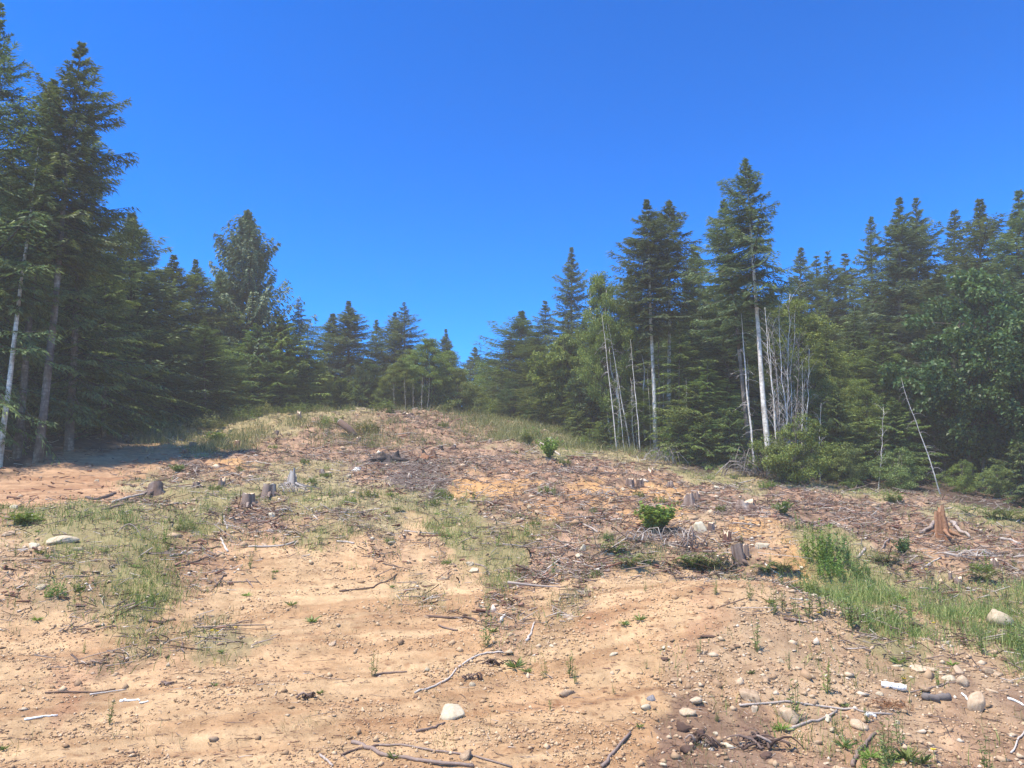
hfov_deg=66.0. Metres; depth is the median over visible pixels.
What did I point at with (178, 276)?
fir tree
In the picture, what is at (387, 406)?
bush
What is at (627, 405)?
hemlock tree
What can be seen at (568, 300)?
fir tree
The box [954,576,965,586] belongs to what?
tree stump
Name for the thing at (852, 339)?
hemlock tree
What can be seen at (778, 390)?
dead tree
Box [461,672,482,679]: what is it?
root tangle
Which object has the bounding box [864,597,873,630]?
weed
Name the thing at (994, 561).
tree stump
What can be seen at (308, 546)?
green grass
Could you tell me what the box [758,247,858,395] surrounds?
fir tree
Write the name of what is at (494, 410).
shrub
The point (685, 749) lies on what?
soil clod
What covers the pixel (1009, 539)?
log
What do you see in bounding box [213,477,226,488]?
tree stump
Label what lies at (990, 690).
stone
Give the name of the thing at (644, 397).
dead tree
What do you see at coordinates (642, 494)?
weed
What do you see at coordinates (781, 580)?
weed
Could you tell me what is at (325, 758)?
stick
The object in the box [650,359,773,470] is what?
hemlock tree
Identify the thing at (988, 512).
fern
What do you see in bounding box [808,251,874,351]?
fir tree
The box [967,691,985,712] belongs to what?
rock
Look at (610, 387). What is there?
dead tree
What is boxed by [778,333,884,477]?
hemlock tree
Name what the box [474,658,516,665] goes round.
root tangle
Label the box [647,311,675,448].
dead tree
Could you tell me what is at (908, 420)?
hemlock tree
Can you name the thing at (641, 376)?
hemlock tree
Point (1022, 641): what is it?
weed
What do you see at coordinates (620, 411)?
dead tree
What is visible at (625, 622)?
weed
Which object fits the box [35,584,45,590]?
rock
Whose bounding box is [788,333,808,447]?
dead tree
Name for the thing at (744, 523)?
stick
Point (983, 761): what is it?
weed
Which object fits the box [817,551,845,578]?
bush
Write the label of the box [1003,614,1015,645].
weed
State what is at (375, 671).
weed
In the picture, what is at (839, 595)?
tall grass
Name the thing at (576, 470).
brush pile
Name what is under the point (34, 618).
weed
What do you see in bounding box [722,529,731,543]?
tree stump
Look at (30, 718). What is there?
wood splinter
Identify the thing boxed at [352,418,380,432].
bush
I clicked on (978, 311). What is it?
maple tree
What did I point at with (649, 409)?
dead tree
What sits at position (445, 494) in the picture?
weed
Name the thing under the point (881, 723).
weed
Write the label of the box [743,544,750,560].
tree stump
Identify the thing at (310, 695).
root tangle
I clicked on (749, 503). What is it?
tree stump
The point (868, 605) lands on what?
weed
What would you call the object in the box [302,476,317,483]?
weed
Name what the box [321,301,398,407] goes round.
fir tree
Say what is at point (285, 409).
bush
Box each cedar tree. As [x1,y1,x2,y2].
[191,209,317,413]
[196,323,287,412]
[249,315,335,410]
[302,386,329,411]
[326,377,373,410]
[648,384,729,465]
[798,390,874,480]
[863,397,947,480]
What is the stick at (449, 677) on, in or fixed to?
on the ground at (106, 463)
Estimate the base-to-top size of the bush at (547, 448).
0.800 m
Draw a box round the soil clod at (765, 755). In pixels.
[759,751,771,759]
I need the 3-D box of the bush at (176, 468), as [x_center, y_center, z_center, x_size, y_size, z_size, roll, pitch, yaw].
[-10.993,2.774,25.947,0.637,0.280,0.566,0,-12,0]
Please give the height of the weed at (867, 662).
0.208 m
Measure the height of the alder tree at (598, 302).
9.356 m
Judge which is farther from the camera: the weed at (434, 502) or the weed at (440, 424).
the weed at (440, 424)
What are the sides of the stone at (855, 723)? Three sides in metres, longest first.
0.181 x 0.128 x 0.094 m
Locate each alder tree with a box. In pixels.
[305,362,335,404]
[347,359,393,407]
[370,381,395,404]
[379,359,418,408]
[382,349,427,408]
[402,337,454,409]
[428,349,469,397]
[441,369,474,413]
[465,384,488,413]
[468,359,504,396]
[496,378,528,420]
[574,270,640,445]
[732,298,867,455]
[766,358,853,472]
[835,378,896,467]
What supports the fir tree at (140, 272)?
on the ground at (106, 463)
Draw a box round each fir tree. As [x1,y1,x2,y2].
[0,1,103,463]
[0,40,147,463]
[0,78,139,458]
[0,112,184,451]
[0,133,75,466]
[0,224,135,433]
[22,212,208,424]
[121,254,254,415]
[160,330,279,413]
[161,259,269,417]
[170,272,265,410]
[214,352,333,412]
[308,313,385,408]
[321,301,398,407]
[360,319,400,400]
[366,312,427,407]
[368,302,434,409]
[429,329,472,408]
[455,347,483,384]
[466,310,548,419]
[484,332,567,422]
[488,330,641,426]
[491,301,557,424]
[518,318,626,424]
[542,247,596,352]
[562,269,681,436]
[579,384,670,448]
[583,199,723,440]
[605,199,702,453]
[633,251,772,427]
[635,322,681,422]
[643,325,696,429]
[645,293,782,423]
[661,260,840,449]
[672,377,742,450]
[676,157,804,477]
[686,198,795,469]
[731,291,828,452]
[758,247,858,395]
[795,256,837,334]
[805,320,860,387]
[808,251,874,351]
[825,216,917,390]
[826,253,874,340]
[836,197,959,386]
[847,293,892,328]
[859,197,952,368]
[861,268,992,468]
[917,198,1023,471]
[920,362,1017,470]
[923,208,1003,460]
[981,189,1023,478]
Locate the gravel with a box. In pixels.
[0,476,1023,767]
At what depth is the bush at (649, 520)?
17.74 m
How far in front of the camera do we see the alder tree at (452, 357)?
52.95 m
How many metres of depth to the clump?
15.14 m
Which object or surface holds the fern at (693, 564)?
on the ground at (106, 463)
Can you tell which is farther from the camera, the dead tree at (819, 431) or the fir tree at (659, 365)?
the fir tree at (659, 365)
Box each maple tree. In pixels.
[525,333,588,429]
[526,379,578,426]
[565,358,611,440]
[873,350,991,479]
[876,267,1023,484]
[923,309,1023,467]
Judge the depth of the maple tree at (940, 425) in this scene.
33.83 m
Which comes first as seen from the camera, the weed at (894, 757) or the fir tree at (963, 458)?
the weed at (894, 757)
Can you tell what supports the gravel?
on the ground at (106, 463)
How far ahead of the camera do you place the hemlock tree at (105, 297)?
35.18 m
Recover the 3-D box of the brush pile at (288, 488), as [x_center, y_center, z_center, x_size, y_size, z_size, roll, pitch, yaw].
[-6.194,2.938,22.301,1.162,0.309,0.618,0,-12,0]
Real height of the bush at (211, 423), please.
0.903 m
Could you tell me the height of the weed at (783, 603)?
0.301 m
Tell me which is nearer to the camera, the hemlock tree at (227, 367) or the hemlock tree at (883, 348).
the hemlock tree at (883, 348)
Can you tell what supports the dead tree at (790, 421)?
on the ground at (106, 463)
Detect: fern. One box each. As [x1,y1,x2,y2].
[600,539,630,552]
[614,551,646,565]
[636,553,658,562]
[672,552,715,567]
[684,549,738,570]
[751,561,776,571]
[767,558,800,571]
[839,478,864,488]
[867,551,899,563]
[884,491,908,501]
[953,503,979,512]
[966,567,1008,580]
[973,505,1009,517]
[991,506,1021,518]
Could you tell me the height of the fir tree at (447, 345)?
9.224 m
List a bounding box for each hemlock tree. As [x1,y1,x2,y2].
[0,176,138,441]
[0,278,95,432]
[0,291,64,432]
[12,256,210,439]
[109,274,240,427]
[155,320,272,419]
[201,331,255,410]
[286,299,345,408]
[288,350,336,410]
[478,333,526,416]
[512,384,547,421]
[549,365,603,438]
[588,352,652,435]
[596,417,624,442]
[620,386,677,447]
[623,329,651,406]
[626,378,684,440]
[633,320,718,457]
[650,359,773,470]
[673,378,763,466]
[701,377,763,453]
[711,383,781,457]
[745,405,785,459]
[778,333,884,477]
[824,307,917,463]
[837,321,935,468]
[869,359,962,481]
[918,359,1018,473]
[965,369,1018,474]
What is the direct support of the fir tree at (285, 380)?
on the ground at (106, 463)
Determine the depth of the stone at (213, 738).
7.06 m
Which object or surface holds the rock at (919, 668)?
on the ground at (106, 463)
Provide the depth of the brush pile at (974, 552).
16.57 m
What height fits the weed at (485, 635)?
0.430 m
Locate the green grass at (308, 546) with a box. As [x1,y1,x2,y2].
[0,440,1023,767]
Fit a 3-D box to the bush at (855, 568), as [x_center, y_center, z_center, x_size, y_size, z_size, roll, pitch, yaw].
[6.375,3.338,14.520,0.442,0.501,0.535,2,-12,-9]
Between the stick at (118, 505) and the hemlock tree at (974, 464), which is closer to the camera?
the stick at (118, 505)
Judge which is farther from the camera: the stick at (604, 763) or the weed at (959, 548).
the weed at (959, 548)
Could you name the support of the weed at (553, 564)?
on the ground at (106, 463)
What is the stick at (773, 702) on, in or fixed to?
on the ground at (106, 463)
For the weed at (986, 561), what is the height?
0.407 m
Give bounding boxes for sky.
[0,0,1023,386]
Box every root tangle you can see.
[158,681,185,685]
[296,691,317,698]
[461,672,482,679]
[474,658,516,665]
[684,733,725,748]
[716,731,803,750]
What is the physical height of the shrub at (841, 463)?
1.867 m
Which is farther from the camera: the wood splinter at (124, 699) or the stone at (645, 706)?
the wood splinter at (124, 699)
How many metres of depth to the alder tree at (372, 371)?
50.80 m
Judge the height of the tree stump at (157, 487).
0.532 m
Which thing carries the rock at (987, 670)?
on the ground at (106, 463)
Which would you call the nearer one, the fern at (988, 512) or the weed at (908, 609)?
the weed at (908, 609)
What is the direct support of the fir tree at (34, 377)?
on the ground at (106, 463)
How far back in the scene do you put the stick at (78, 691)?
8.44 m
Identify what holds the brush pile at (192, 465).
on the ground at (106, 463)
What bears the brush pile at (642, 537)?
on the ground at (106, 463)
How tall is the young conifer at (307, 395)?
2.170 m
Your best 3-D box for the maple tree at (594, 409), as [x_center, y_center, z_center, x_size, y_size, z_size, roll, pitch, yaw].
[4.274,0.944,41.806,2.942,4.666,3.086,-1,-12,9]
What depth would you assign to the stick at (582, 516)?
18.96 m
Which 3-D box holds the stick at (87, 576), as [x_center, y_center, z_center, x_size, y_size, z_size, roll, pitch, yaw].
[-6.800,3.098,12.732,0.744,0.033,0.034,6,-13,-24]
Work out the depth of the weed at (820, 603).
10.72 m
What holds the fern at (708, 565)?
on the ground at (106, 463)
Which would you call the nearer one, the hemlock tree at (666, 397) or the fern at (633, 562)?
the fern at (633, 562)
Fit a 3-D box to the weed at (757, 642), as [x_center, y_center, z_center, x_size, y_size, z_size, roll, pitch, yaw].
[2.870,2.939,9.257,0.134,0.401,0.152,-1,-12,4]
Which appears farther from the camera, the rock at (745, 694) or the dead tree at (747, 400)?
the dead tree at (747, 400)
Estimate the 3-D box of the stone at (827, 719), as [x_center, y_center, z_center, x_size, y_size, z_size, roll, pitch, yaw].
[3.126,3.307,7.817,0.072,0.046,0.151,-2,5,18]
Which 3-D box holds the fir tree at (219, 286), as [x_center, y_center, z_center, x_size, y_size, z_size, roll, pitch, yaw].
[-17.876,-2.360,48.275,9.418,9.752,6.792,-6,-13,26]
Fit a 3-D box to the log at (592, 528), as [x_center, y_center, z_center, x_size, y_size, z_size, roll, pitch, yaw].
[1.770,3.278,18.031,0.109,0.283,1.173,3,-12,-15]
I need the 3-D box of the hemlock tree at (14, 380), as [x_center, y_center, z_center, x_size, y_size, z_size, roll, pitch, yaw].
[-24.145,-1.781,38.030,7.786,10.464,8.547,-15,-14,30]
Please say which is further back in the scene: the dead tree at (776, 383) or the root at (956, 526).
the dead tree at (776, 383)
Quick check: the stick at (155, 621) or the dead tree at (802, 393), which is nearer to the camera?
the stick at (155, 621)
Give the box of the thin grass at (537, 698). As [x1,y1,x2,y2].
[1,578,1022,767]
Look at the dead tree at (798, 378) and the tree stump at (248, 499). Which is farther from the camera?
the dead tree at (798, 378)
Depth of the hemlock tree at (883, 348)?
37.05 m
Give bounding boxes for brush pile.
[180,460,206,467]
[272,505,295,511]
[276,482,311,492]
[329,440,367,443]
[397,486,422,490]
[531,467,597,473]
[568,488,615,495]
[616,527,662,540]
[634,445,688,463]
[656,526,723,546]
[704,552,741,566]
[715,447,776,476]
[778,457,826,482]
[802,498,841,505]
[923,549,997,556]
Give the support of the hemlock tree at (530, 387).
on the ground at (106, 463)
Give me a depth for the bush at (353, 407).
44.80 m
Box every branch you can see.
[351,740,473,767]
[850,732,876,766]
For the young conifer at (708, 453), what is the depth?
33.05 m
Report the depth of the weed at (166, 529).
14.98 m
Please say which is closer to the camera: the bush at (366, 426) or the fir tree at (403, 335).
the bush at (366, 426)
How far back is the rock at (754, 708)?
7.82 m
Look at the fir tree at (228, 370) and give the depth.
44.81 m
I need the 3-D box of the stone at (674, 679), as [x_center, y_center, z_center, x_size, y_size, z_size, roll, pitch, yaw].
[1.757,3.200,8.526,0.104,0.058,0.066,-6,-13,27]
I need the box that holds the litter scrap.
[864,712,875,716]
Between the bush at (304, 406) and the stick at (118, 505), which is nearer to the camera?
the stick at (118, 505)
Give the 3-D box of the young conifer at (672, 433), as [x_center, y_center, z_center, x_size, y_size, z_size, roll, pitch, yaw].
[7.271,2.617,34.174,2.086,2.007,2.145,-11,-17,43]
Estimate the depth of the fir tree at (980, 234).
42.88 m
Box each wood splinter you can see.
[24,714,57,720]
[119,698,139,701]
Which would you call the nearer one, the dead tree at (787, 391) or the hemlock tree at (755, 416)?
the dead tree at (787, 391)
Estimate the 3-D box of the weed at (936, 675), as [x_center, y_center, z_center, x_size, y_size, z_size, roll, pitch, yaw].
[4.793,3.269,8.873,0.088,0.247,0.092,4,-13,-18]
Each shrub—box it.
[416,382,464,411]
[433,382,486,415]
[479,396,508,418]
[517,397,552,424]
[745,412,842,484]
[762,440,815,481]
[819,441,865,482]
[854,447,929,490]
[933,459,983,493]
[973,464,1015,497]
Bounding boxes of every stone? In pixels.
[1,531,14,536]
[208,736,218,741]
[459,749,471,760]
[558,690,573,697]
[641,704,650,709]
[670,677,678,681]
[679,708,695,715]
[689,696,701,703]
[720,742,733,747]
[812,740,822,744]
[825,714,830,721]
[849,718,869,730]
[917,685,930,691]
[924,666,936,671]
[953,664,963,674]
[986,688,998,693]
[990,672,1002,676]
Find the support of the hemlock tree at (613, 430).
on the ground at (106, 463)
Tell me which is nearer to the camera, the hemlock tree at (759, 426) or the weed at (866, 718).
the weed at (866, 718)
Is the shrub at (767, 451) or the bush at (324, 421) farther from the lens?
the bush at (324, 421)
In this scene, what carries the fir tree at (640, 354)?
on the ground at (106, 463)
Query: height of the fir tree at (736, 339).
12.534 m
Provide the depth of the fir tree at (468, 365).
67.53 m
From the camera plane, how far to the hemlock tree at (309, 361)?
47.99 m
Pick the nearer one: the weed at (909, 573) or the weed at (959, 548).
the weed at (909, 573)
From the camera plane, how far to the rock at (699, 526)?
17.72 m
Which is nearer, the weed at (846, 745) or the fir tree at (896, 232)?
the weed at (846, 745)
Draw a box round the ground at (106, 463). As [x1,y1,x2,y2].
[0,407,1023,767]
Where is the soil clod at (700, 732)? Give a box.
[694,729,704,734]
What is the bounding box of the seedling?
[891,538,913,553]
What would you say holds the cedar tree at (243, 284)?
on the ground at (106, 463)
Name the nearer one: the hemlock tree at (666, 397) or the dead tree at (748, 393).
the dead tree at (748, 393)
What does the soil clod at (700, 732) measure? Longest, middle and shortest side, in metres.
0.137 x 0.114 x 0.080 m
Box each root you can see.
[918,520,933,533]
[949,520,970,537]
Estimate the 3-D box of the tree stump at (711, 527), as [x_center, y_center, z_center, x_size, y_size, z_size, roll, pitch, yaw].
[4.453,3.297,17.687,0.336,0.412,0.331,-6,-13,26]
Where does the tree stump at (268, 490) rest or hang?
on the ground at (106, 463)
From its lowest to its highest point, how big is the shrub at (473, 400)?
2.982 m
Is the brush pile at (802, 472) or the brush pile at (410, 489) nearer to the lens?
the brush pile at (410, 489)
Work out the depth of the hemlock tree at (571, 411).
41.63 m
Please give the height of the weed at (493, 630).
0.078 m
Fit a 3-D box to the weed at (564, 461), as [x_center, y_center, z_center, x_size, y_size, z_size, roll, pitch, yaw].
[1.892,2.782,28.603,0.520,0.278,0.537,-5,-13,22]
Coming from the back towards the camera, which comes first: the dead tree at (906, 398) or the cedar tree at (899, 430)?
the cedar tree at (899, 430)
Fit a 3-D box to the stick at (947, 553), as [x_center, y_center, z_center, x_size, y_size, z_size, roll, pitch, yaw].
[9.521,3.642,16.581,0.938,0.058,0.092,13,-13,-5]
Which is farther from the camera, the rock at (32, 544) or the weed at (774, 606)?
the rock at (32, 544)
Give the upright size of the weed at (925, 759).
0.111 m
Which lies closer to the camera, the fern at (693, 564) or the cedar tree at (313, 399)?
the fern at (693, 564)
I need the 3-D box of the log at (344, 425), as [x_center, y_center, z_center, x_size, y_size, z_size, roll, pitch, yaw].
[-7.654,2.161,36.900,1.102,1.087,0.330,0,-12,0]
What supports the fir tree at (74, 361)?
on the ground at (106, 463)
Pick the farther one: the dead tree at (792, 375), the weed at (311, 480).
the dead tree at (792, 375)
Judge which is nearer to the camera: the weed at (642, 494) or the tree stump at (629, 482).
the weed at (642, 494)
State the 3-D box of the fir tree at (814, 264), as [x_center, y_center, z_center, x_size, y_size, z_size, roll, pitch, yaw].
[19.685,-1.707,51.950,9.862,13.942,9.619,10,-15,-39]
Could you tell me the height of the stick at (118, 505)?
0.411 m
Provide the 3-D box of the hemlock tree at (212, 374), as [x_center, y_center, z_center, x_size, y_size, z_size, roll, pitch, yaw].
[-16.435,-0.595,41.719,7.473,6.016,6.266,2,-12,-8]
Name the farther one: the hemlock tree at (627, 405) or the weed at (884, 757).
the hemlock tree at (627, 405)
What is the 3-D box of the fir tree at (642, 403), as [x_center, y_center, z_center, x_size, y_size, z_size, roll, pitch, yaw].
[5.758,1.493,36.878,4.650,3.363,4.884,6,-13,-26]
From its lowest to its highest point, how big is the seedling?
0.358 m
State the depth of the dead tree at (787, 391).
31.65 m
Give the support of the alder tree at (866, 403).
on the ground at (106, 463)
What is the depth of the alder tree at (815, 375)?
34.34 m
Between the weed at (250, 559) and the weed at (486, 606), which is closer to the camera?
the weed at (486, 606)
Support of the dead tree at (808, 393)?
on the ground at (106, 463)
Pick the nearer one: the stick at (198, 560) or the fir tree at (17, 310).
the stick at (198, 560)
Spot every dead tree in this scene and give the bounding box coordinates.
[594,319,620,447]
[607,325,629,448]
[611,359,627,447]
[623,378,641,448]
[625,339,641,450]
[625,357,661,449]
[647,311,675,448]
[647,372,651,449]
[730,314,770,473]
[740,358,755,425]
[756,307,781,478]
[760,325,781,466]
[761,314,788,467]
[769,296,798,474]
[769,350,783,449]
[775,283,805,442]
[776,327,796,432]
[779,308,804,443]
[781,343,792,447]
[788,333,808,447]
[795,357,807,474]
[798,348,820,467]
[810,400,827,483]
[874,406,887,487]
[901,379,946,493]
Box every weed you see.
[30,615,42,620]
[106,698,115,724]
[144,592,168,601]
[161,523,168,542]
[173,519,195,530]
[208,484,221,489]
[248,551,253,567]
[284,601,298,604]
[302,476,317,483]
[302,614,321,621]
[318,526,323,541]
[342,495,360,503]
[359,488,378,496]
[369,649,378,675]
[386,750,402,757]
[423,495,440,505]
[436,490,453,497]
[438,419,448,426]
[480,615,491,647]
[484,592,490,609]
[487,626,498,631]
[501,656,527,667]
[518,666,533,672]
[537,485,553,492]
[541,661,547,677]
[549,554,556,574]
[557,457,570,464]
[566,651,574,677]
[602,531,613,538]
[617,618,631,624]
[631,611,646,619]
[632,490,644,496]
[653,496,667,502]
[746,581,753,598]
[750,616,760,651]
[757,479,775,487]
[767,589,777,612]
[771,721,791,729]
[777,565,783,583]
[778,588,786,610]
[785,650,791,669]
[785,676,801,715]
[790,580,815,593]
[790,595,799,617]
[800,585,814,617]
[812,572,829,615]
[820,660,833,693]
[833,715,838,734]
[833,735,860,748]
[843,590,858,630]
[855,732,869,767]
[856,746,888,758]
[862,595,873,613]
[863,707,869,722]
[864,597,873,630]
[865,655,870,668]
[875,735,892,767]
[876,730,894,767]
[878,749,902,762]
[879,717,896,762]
[883,493,902,500]
[887,655,910,663]
[889,742,924,760]
[893,710,904,742]
[904,558,912,579]
[904,595,914,617]
[908,750,934,763]
[934,664,938,684]
[945,659,961,664]
[948,546,970,551]
[969,560,991,572]
[974,622,987,653]
[978,735,992,767]
[982,550,990,568]
[1000,582,1010,605]
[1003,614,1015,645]
[1012,618,1023,655]
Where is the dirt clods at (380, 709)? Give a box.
[0,483,1023,767]
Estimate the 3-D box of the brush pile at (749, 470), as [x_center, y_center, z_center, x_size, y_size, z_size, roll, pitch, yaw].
[9.233,2.999,30.314,2.899,1.127,1.546,0,-12,0]
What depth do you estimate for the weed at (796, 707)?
7.75 m
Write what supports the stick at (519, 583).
on the ground at (106, 463)
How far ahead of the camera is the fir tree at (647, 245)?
37.67 m
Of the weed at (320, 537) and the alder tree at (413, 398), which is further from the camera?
the alder tree at (413, 398)
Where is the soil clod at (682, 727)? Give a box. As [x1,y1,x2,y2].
[676,721,692,732]
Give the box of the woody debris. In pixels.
[0,405,1023,680]
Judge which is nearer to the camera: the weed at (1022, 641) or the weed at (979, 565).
the weed at (1022, 641)
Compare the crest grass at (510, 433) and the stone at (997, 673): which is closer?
the stone at (997, 673)
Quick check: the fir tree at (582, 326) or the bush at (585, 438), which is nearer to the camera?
the bush at (585, 438)
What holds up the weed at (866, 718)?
on the ground at (106, 463)
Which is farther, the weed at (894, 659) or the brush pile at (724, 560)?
the brush pile at (724, 560)
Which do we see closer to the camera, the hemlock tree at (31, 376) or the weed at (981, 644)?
the weed at (981, 644)
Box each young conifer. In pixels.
[255,379,284,410]
[296,386,315,411]
[346,384,371,408]
[568,410,595,438]
[589,419,619,450]
[652,423,698,464]
[673,419,723,470]
[701,410,778,470]
[813,430,843,481]
[835,429,892,481]
[989,441,1023,507]
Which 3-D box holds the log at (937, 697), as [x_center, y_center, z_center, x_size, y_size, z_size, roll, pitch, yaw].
[4.577,3.372,8.484,0.336,0.096,0.154,0,-12,0]
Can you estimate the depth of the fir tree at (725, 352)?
39.27 m
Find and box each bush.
[0,512,45,524]
[44,576,67,598]
[72,581,85,591]
[168,464,184,471]
[189,411,226,428]
[205,431,230,440]
[212,410,232,421]
[232,405,262,418]
[248,402,276,413]
[275,403,295,413]
[293,400,308,412]
[307,403,323,411]
[319,413,343,424]
[341,405,355,410]
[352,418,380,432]
[368,398,395,410]
[518,426,540,435]
[519,432,537,443]
[535,437,563,456]
[569,433,588,444]
[633,501,676,531]
[641,504,682,527]
[771,499,793,513]
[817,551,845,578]
[820,525,851,566]
[845,552,870,579]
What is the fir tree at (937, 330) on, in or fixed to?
on the ground at (106, 463)
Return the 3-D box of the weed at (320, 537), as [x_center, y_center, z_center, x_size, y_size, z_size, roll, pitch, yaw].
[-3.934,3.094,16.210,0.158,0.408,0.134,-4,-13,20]
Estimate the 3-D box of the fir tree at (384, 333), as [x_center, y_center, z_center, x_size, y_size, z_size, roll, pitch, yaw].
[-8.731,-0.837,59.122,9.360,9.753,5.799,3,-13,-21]
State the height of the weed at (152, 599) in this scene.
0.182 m
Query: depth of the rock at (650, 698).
7.97 m
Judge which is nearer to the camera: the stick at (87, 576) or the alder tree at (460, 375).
the stick at (87, 576)
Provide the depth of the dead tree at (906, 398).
28.62 m
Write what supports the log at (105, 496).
on the ground at (106, 463)
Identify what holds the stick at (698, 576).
on the ground at (106, 463)
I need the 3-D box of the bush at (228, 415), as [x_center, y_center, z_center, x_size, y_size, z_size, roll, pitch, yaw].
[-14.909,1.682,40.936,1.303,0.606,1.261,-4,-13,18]
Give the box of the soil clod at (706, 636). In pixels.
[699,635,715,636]
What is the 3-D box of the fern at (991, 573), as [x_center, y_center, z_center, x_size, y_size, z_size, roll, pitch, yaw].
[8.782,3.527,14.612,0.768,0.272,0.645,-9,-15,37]
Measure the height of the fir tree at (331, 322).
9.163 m
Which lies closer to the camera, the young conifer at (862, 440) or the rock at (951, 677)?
the rock at (951, 677)
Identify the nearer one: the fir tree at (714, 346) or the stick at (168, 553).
the stick at (168, 553)
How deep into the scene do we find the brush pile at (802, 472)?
28.88 m
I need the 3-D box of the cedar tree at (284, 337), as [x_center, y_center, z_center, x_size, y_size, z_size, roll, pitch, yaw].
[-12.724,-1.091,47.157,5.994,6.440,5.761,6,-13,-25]
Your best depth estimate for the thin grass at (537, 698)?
8.16 m
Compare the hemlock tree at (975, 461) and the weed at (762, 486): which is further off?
the hemlock tree at (975, 461)
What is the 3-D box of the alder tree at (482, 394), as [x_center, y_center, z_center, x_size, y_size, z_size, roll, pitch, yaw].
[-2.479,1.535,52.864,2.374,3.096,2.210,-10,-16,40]
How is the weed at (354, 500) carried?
on the ground at (106, 463)
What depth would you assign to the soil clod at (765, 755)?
6.86 m
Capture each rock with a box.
[29,542,40,547]
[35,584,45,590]
[46,535,79,545]
[441,703,464,719]
[469,568,477,572]
[646,694,655,700]
[693,521,706,532]
[738,688,760,702]
[739,741,755,748]
[751,705,757,712]
[755,542,769,548]
[778,707,799,724]
[909,664,926,671]
[941,675,955,680]
[956,675,968,686]
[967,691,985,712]
[981,667,993,675]
[986,609,1013,627]
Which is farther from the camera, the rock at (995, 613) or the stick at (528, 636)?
the rock at (995, 613)
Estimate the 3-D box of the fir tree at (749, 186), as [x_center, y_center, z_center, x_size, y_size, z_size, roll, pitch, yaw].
[9.597,-2.902,31.888,5.417,14.053,5.411,-2,-12,7]
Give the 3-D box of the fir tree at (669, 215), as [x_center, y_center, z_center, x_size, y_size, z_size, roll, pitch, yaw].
[7.471,-2.987,38.418,6.874,13.360,6.975,3,-12,-13]
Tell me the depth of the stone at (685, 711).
7.67 m
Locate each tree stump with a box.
[142,481,164,495]
[191,481,202,487]
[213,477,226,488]
[238,493,259,507]
[255,484,281,498]
[276,468,318,487]
[363,450,408,462]
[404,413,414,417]
[420,449,436,459]
[625,478,634,488]
[635,479,644,488]
[648,467,654,475]
[667,481,674,487]
[681,492,699,506]
[693,491,701,501]
[707,522,714,531]
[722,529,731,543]
[729,543,749,567]
[732,499,767,510]
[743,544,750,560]
[926,504,968,540]
[948,571,951,579]
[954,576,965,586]
[990,558,999,567]
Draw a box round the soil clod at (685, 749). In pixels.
[679,744,694,753]
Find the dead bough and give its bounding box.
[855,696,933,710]
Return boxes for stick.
[45,688,114,692]
[64,575,116,576]
[90,689,125,694]
[101,500,136,509]
[146,546,220,553]
[146,619,162,623]
[151,551,189,554]
[185,554,214,565]
[197,620,264,627]
[220,537,228,551]
[227,581,258,582]
[248,541,295,546]
[319,753,333,765]
[336,540,354,543]
[339,574,396,591]
[340,743,383,755]
[373,671,406,675]
[374,743,511,766]
[404,530,433,533]
[414,651,502,692]
[416,722,444,731]
[426,615,476,620]
[438,624,457,630]
[507,581,559,587]
[525,622,534,640]
[536,551,565,553]
[565,515,604,518]
[600,731,631,767]
[676,574,720,578]
[733,522,758,525]
[739,700,892,714]
[783,617,807,622]
[785,710,837,730]
[857,503,892,504]
[910,682,955,692]
[943,552,977,559]
[1007,697,1023,705]
[1010,731,1023,752]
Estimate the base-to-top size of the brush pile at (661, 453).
0.864 m
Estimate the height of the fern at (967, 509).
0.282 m
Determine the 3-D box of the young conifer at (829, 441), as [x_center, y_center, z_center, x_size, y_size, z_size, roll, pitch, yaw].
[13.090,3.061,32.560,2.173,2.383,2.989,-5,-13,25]
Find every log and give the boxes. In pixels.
[85,492,116,499]
[111,493,144,502]
[337,419,357,436]
[582,523,597,532]
[921,692,951,702]
[999,537,1020,543]
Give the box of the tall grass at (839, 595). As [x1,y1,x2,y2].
[785,545,1023,679]
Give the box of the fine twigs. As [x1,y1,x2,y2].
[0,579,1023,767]
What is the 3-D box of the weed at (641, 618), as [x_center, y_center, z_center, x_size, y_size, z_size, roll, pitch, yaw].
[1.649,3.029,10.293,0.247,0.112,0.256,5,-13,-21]
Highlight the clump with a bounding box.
[798,518,834,563]
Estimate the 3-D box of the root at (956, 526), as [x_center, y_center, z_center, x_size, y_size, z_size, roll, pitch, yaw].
[10.955,3.549,19.309,0.138,0.461,1.103,-2,-12,11]
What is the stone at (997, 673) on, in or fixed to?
on the ground at (106, 463)
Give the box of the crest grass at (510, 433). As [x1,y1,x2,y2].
[125,400,683,460]
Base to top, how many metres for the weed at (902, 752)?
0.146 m
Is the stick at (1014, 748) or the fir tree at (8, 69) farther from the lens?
the fir tree at (8, 69)
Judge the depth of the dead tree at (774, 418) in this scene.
30.48 m
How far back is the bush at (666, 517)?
17.85 m
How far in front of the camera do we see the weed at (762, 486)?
25.16 m
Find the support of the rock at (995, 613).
on the ground at (106, 463)
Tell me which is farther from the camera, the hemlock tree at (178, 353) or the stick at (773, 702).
the hemlock tree at (178, 353)
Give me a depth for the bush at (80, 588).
12.19 m

